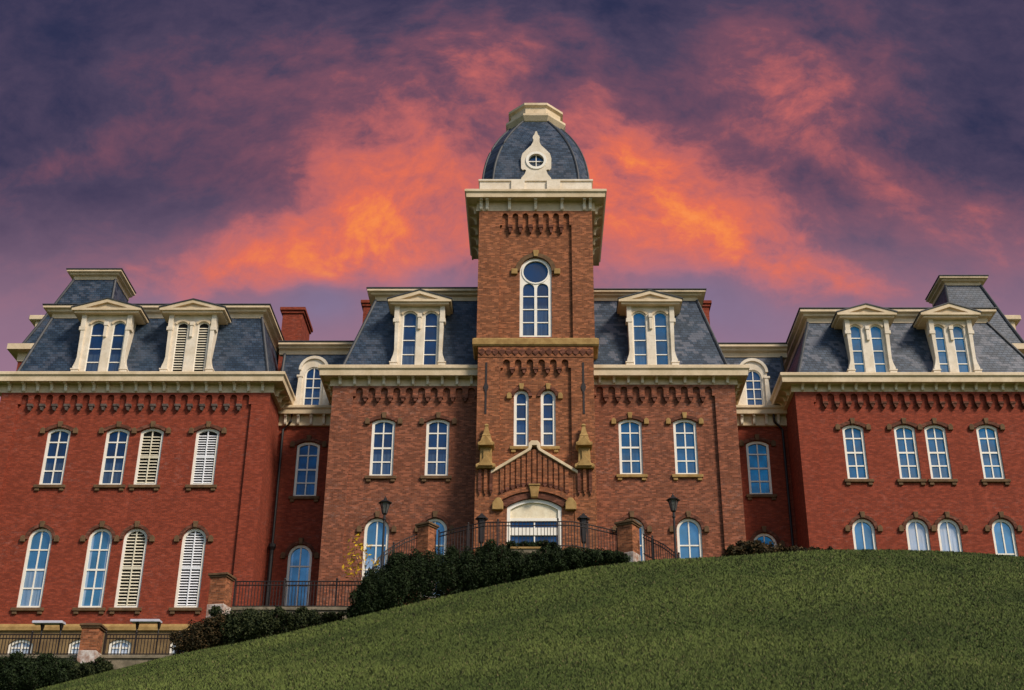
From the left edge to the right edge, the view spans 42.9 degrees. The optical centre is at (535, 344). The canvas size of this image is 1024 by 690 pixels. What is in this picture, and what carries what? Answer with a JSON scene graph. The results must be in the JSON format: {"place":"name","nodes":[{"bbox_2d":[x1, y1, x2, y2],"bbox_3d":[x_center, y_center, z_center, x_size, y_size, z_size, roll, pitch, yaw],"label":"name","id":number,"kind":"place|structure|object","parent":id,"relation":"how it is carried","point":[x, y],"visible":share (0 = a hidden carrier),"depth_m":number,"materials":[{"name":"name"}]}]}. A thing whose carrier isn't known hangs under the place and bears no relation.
{"place":"outdoors","nodes":[
{"label":"outdoors","id":0,"kind":"place"},
{"bbox_2d":[0,0,1023,398],"label":"sky","id":1,"kind":"structure","parent":0,"point":[773,158],"materials":[{"name":"purple"}]},
{"bbox_2d":[34,548,1023,689],"bbox_3d":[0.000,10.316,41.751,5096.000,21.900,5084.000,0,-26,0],"label":"ground","id":2,"kind":"structure","parent":0,"point":[593,665],"depth_m":42.95,"materials":[{"name":"green plant"}]},
{"bbox_2d":[0,649,76,689],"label":"hedge","id":3,"kind":"object","parent":2,"relation":"on","point":[19,670],"visible":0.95,"depth_m":61.91,"materials":[{"name":"green plant"}]},
{"bbox_2d":[0,655,169,687],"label":"retaining wall","id":4,"kind":"structure","parent":2,"relation":"on","point":[119,661],"depth_m":66.06,"materials":[{"name":"beige concrete"}]},
{"bbox_2d":[0,631,80,654],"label":"iron railing","id":5,"kind":"object","parent":4,"relation":"on","point":[47,638],"visible":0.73,"depth_m":66.64,"materials":[{"name":"black metal"}]},
{"bbox_2d":[32,620,65,650],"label":"door canopy","id":6,"kind":"object","parent":4,"relation":"on","point":[43,623],"visible":0.91,"depth_m":66.96,"materials":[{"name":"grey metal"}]},
{"bbox_2d":[102,631,181,654],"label":"iron railing","id":7,"kind":"object","parent":4,"relation":"on","point":[127,653],"visible":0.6,"depth_m":66.60,"materials":[{"name":"black metal"}]},
{"bbox_2d":[130,619,161,652],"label":"door canopy","id":8,"kind":"object","parent":4,"relation":"on","point":[137,622],"visible":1,"depth_m":66.97,"materials":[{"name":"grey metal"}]},
{"bbox_2d":[63,656,113,681],"bbox_3d":[-21.648,15.833,62.918,2.618,1.519,1.896,0,-26,0],"label":"shrub","id":9,"kind":"object","parent":2,"relation":"on","point":[95,666],"visible":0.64,"depth_m":62.54,"materials":[{"name":"green plant"}]},
{"bbox_2d":[77,623,107,662],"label":"brick pier","id":10,"kind":"structure","parent":2,"relation":"on","point":[91,642],"depth_m":65.82,"materials":[{"name":"red brick"}]},
{"bbox_2d":[169,613,227,655],"bbox_3d":[-16.782,14.625,65.087,3.044,2.392,2.232,-5,-27,10],"label":"shrub","id":11,"kind":"object","parent":2,"relation":"on","point":[205,634],"visible":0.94,"depth_m":64.58,"materials":[{"name":"green plant"}]},
{"bbox_2d":[206,572,235,645],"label":"brick pier","id":12,"kind":"structure","parent":2,"relation":"on","point":[220,589],"depth_m":66.91,"materials":[{"name":"red brick"}]},
{"bbox_2d":[208,605,284,646],"bbox_3d":[-14.490,14.247,65.536,3.876,2.222,2.357,0,-26,0],"label":"shrub","id":13,"kind":"object","parent":2,"relation":"on","point":[249,624],"visible":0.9,"depth_m":64.98,"materials":[{"name":"green plant"}]},
{"bbox_2d":[217,607,347,646],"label":"retaining wall","id":14,"kind":"structure","parent":2,"relation":"on","point":[321,610],"depth_m":67.16,"materials":[{"name":"beige concrete"}]},
{"bbox_2d":[232,578,361,606],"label":"iron railing","id":15,"kind":"object","parent":14,"relation":"on","point":[283,591],"visible":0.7,"depth_m":67.80,"materials":[{"name":"black metal"}]},
{"bbox_2d":[272,606,344,634],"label":"shrub","id":16,"kind":"object","parent":2,"relation":"on","point":[299,618],"visible":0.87,"depth_m":65.40,"materials":[{"name":"green plant"}]},
{"bbox_2d":[342,532,378,587],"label":"sapling","id":17,"kind":"object","parent":2,"relation":"on","point":[357,554],"visible":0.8,"depth_m":67.57,"materials":[{"name":"yellow plant"}]},
{"bbox_2d":[344,550,417,618],"bbox_3d":[-7.641,12.104,65.007,3.713,3.910,2.425,0,-26,0],"label":"hedge","id":18,"kind":"object","parent":2,"relation":"on","point":[380,589],"visible":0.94,"depth_m":64.30,"materials":[{"name":"green plant"}]},
{"bbox_2d":[378,496,391,567],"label":"street lamp","id":19,"kind":"object","parent":2,"relation":"on","point":[385,503],"visible":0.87,"depth_m":68.08,"materials":[{"name":"black metal"}]},
{"bbox_2d":[369,534,416,572],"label":"iron railing","id":20,"kind":"object","parent":2,"relation":"on","point":[393,547],"visible":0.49,"depth_m":69.12,"materials":[{"name":"black metal"}]},
{"bbox_2d":[415,521,439,581],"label":"brick pier","id":21,"kind":"structure","parent":2,"relation":"on","point":[426,536],"depth_m":69.72,"materials":[{"name":"red brick"}]},
{"bbox_2d":[400,539,517,604],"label":"hedge","id":22,"kind":"object","parent":2,"relation":"on","point":[479,566],"visible":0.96,"depth_m":65.02,"materials":[{"name":"green plant"}]},
{"bbox_2d":[475,513,487,550],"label":"gate lantern","id":23,"kind":"object","parent":2,"relation":"on","point":[481,517],"visible":0.66,"depth_m":71.39,"materials":[{"name":"black metal"}]},
{"bbox_2d":[0,103,1023,654],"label":"brick hall","id":24,"kind":"structure","parent":2,"relation":"on","point":[160,461],"depth_m":82.22,"materials":[{"name":"red brick"}]},
{"bbox_2d":[8,639,32,652],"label":"window","id":25,"kind":"structure","parent":24,"relation":"in","point":[13,642],"depth_m":76.23,"materials":[{"name":"white paint"}]},
{"bbox_2d":[10,521,59,613],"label":"window","id":26,"kind":"structure","parent":24,"relation":"in","point":[39,543],"depth_m":78.45,"materials":[{"name":"blue glass"}]},
{"bbox_2d":[33,421,77,490],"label":"window","id":27,"kind":"structure","parent":24,"relation":"in","point":[56,450],"depth_m":81.60,"materials":[{"name":"blue glass"}]},
{"bbox_2d":[68,639,79,652],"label":"window","id":28,"kind":"structure","parent":24,"relation":"in","point":[73,643],"depth_m":76.21,"materials":[{"name":"white glass"}]},
{"bbox_2d":[72,521,119,613],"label":"window","id":29,"kind":"structure","parent":24,"relation":"in","point":[100,541],"depth_m":78.45,"materials":[{"name":"blue glass"}]},
{"bbox_2d":[93,421,136,490],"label":"window","id":30,"kind":"structure","parent":24,"relation":"in","point":[116,444],"depth_m":81.60,"materials":[{"name":"blue glass"}]},
{"bbox_2d":[108,639,130,652],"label":"window","id":31,"kind":"structure","parent":24,"relation":"in","point":[120,643],"depth_m":76.21,"materials":[{"name":"white glass"}]},
{"bbox_2d":[108,521,154,613],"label":"window","id":32,"kind":"structure","parent":24,"relation":"in","point":[135,541],"depth_m":78.40,"materials":[{"name":"white paint"}]},
{"bbox_2d":[128,421,170,490],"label":"window","id":33,"kind":"structure","parent":24,"relation":"in","point":[150,446],"depth_m":81.56,"materials":[{"name":"white paint"}]},
{"bbox_2d":[168,521,213,613],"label":"window","id":34,"kind":"structure","parent":24,"relation":"in","point":[188,587],"depth_m":78.40,"materials":[{"name":"white paint"}]},
{"bbox_2d":[185,421,226,490],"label":"window","id":35,"kind":"structure","parent":24,"relation":"in","point":[206,444],"depth_m":81.60,"materials":[{"name":"white paint"}]},
{"bbox_2d":[280,538,318,605],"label":"window","id":36,"kind":"structure","parent":24,"relation":"in","point":[300,556],"depth_m":81.82,"materials":[{"name":"blue glass"}]},
{"bbox_2d":[288,435,326,501],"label":"window","id":37,"kind":"structure","parent":24,"relation":"in","point":[307,459],"depth_m":84.73,"materials":[{"name":"blue glass"}]},
{"bbox_2d":[356,511,396,576],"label":"window","id":38,"kind":"structure","parent":24,"relation":"in","point":[373,531],"depth_m":78.51,"materials":[{"name":"blue glass"}]},
{"bbox_2d":[365,412,402,481],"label":"window","id":39,"kind":"structure","parent":24,"relation":"in","point":[383,431],"depth_m":81.12,"materials":[{"name":"blue glass"}]},
{"bbox_2d":[415,511,454,600],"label":"window","id":40,"kind":"structure","parent":24,"relation":"in","point":[443,527],"depth_m":78.72,"materials":[{"name":"white paint"}]},
{"bbox_2d":[419,412,456,481],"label":"window","id":41,"kind":"structure","parent":24,"relation":"in","point":[437,431],"depth_m":81.12,"materials":[{"name":"blue glass"}]},
{"bbox_2d":[507,383,531,452],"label":"window","id":42,"kind":"structure","parent":24,"relation":"in","point":[521,398],"depth_m":80.51,"materials":[{"name":"blue glass"}]},
{"bbox_2d":[507,499,561,547],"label":"entrance door","id":43,"kind":"structure","parent":24,"relation":"in","point":[530,510],"depth_m":76.86,"materials":[{"name":"white paint"}]},
{"bbox_2d":[511,250,559,336],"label":"window","id":44,"kind":"structure","parent":24,"relation":"in","point":[535,274],"depth_m":84.48,"materials":[{"name":"blue glass"}]},
{"bbox_2d":[537,383,562,452],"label":"window","id":45,"kind":"structure","parent":24,"relation":"in","point":[548,410],"depth_m":80.47,"materials":[{"name":"blue glass"}]},
{"bbox_2d":[611,412,648,480],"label":"window","id":46,"kind":"structure","parent":24,"relation":"in","point":[630,431],"depth_m":81.12,"materials":[{"name":"blue glass"}]},
{"bbox_2d":[612,511,651,560],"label":"window","id":47,"kind":"structure","parent":24,"relation":"in","point":[631,514],"depth_m":78.63,"materials":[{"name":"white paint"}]},
{"bbox_2d":[666,412,703,480],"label":"window","id":48,"kind":"structure","parent":24,"relation":"in","point":[685,435],"depth_m":81.12,"materials":[{"name":"blue glass"}]},
{"bbox_2d":[669,511,708,558],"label":"window","id":49,"kind":"structure","parent":24,"relation":"in","point":[689,536],"depth_m":78.57,"materials":[{"name":"blue glass"}]},
{"bbox_2d":[739,434,776,499],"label":"window","id":50,"kind":"structure","parent":24,"relation":"in","point":[758,459],"depth_m":84.79,"materials":[{"name":"blue glass"}]},
{"bbox_2d":[746,526,784,546],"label":"window","id":51,"kind":"structure","parent":24,"relation":"in","point":[765,537],"depth_m":82.61,"materials":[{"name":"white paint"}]},
{"bbox_2d":[835,418,873,484],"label":"window","id":52,"kind":"structure","parent":24,"relation":"in","point":[853,436],"depth_m":81.72,"materials":[{"name":"blue glass"}]},
{"bbox_2d":[845,511,882,549],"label":"window","id":53,"kind":"structure","parent":24,"relation":"in","point":[863,531],"depth_m":79.38,"materials":[{"name":"blue glass"}]},
{"bbox_2d":[886,418,926,484],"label":"window","id":54,"kind":"structure","parent":24,"relation":"in","point":[905,439],"depth_m":81.72,"materials":[{"name":"blue glass"}]},
{"bbox_2d":[898,511,936,550],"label":"window","id":55,"kind":"structure","parent":24,"relation":"in","point":[917,533],"depth_m":79.38,"materials":[{"name":"glass"}]},
{"bbox_2d":[921,418,957,484],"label":"window","id":56,"kind":"structure","parent":24,"relation":"in","point":[936,442],"depth_m":81.72,"materials":[{"name":"blue glass"}]},
{"bbox_2d":[934,511,967,551],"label":"window","id":57,"kind":"structure","parent":24,"relation":"in","point":[949,536],"depth_m":79.38,"materials":[{"name":"blue glass"}]},
{"bbox_2d":[969,418,1010,484],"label":"window","id":58,"kind":"structure","parent":24,"relation":"in","point":[990,453],"depth_m":81.72,"materials":[{"name":"blue glass"}]},
{"bbox_2d":[984,511,1022,556],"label":"window","id":59,"kind":"structure","parent":24,"relation":"in","point":[1002,530],"depth_m":79.32,"materials":[{"name":"blue glass"}]},
{"bbox_2d":[510,547,539,555],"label":"stone kerb","id":60,"kind":"structure","parent":2,"relation":"on","point":[528,549],"depth_m":67.58,"materials":[{"name":"stone"}]},
{"bbox_2d":[437,518,617,554],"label":"iron railing","id":61,"kind":"object","parent":2,"relation":"on","point":[498,525],"visible":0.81,"depth_m":69.23,"materials":[{"name":"black metal"}]},
{"bbox_2d":[505,540,558,549],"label":"hedge","id":62,"kind":"object","parent":2,"relation":"on","point":[546,543],"visible":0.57,"depth_m":68.06,"materials":[{"name":"green plant"}]},
{"bbox_2d":[508,544,630,579],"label":"hedge","id":63,"kind":"object","parent":2,"relation":"on","point":[546,560],"visible":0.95,"depth_m":65.35,"materials":[{"name":"green plant"}]},
{"bbox_2d":[577,513,589,550],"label":"gate lantern","id":64,"kind":"object","parent":2,"relation":"on","point":[583,518],"visible":0.66,"depth_m":71.39,"materials":[{"name":"black metal"}]},
{"bbox_2d":[614,519,641,561],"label":"brick pier","id":65,"kind":"structure","parent":2,"relation":"on","point":[628,537],"depth_m":69.08,"materials":[{"name":"red brick"}]},
{"bbox_2d":[643,534,679,559],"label":"iron railing","id":66,"kind":"object","parent":2,"relation":"on","point":[652,547],"visible":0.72,"depth_m":68.33,"materials":[{"name":"black metal"}]},
{"bbox_2d":[666,493,679,557],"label":"street lamp","id":67,"kind":"object","parent":2,"relation":"on","point":[672,500],"visible":0.81,"depth_m":67.11,"materials":[{"name":"black metal"}]},
{"bbox_2d":[721,539,778,556],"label":"shrub","id":68,"kind":"object","parent":2,"relation":"on","point":[759,546],"visible":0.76,"depth_m":67.86,"materials":[{"name":"green plant"}]},
{"bbox_2d":[770,543,833,552],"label":"shrub","id":69,"kind":"object","parent":2,"relation":"on","point":[791,548],"visible":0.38,"depth_m":68.17,"materials":[{"name":"green plant"}]}
]}

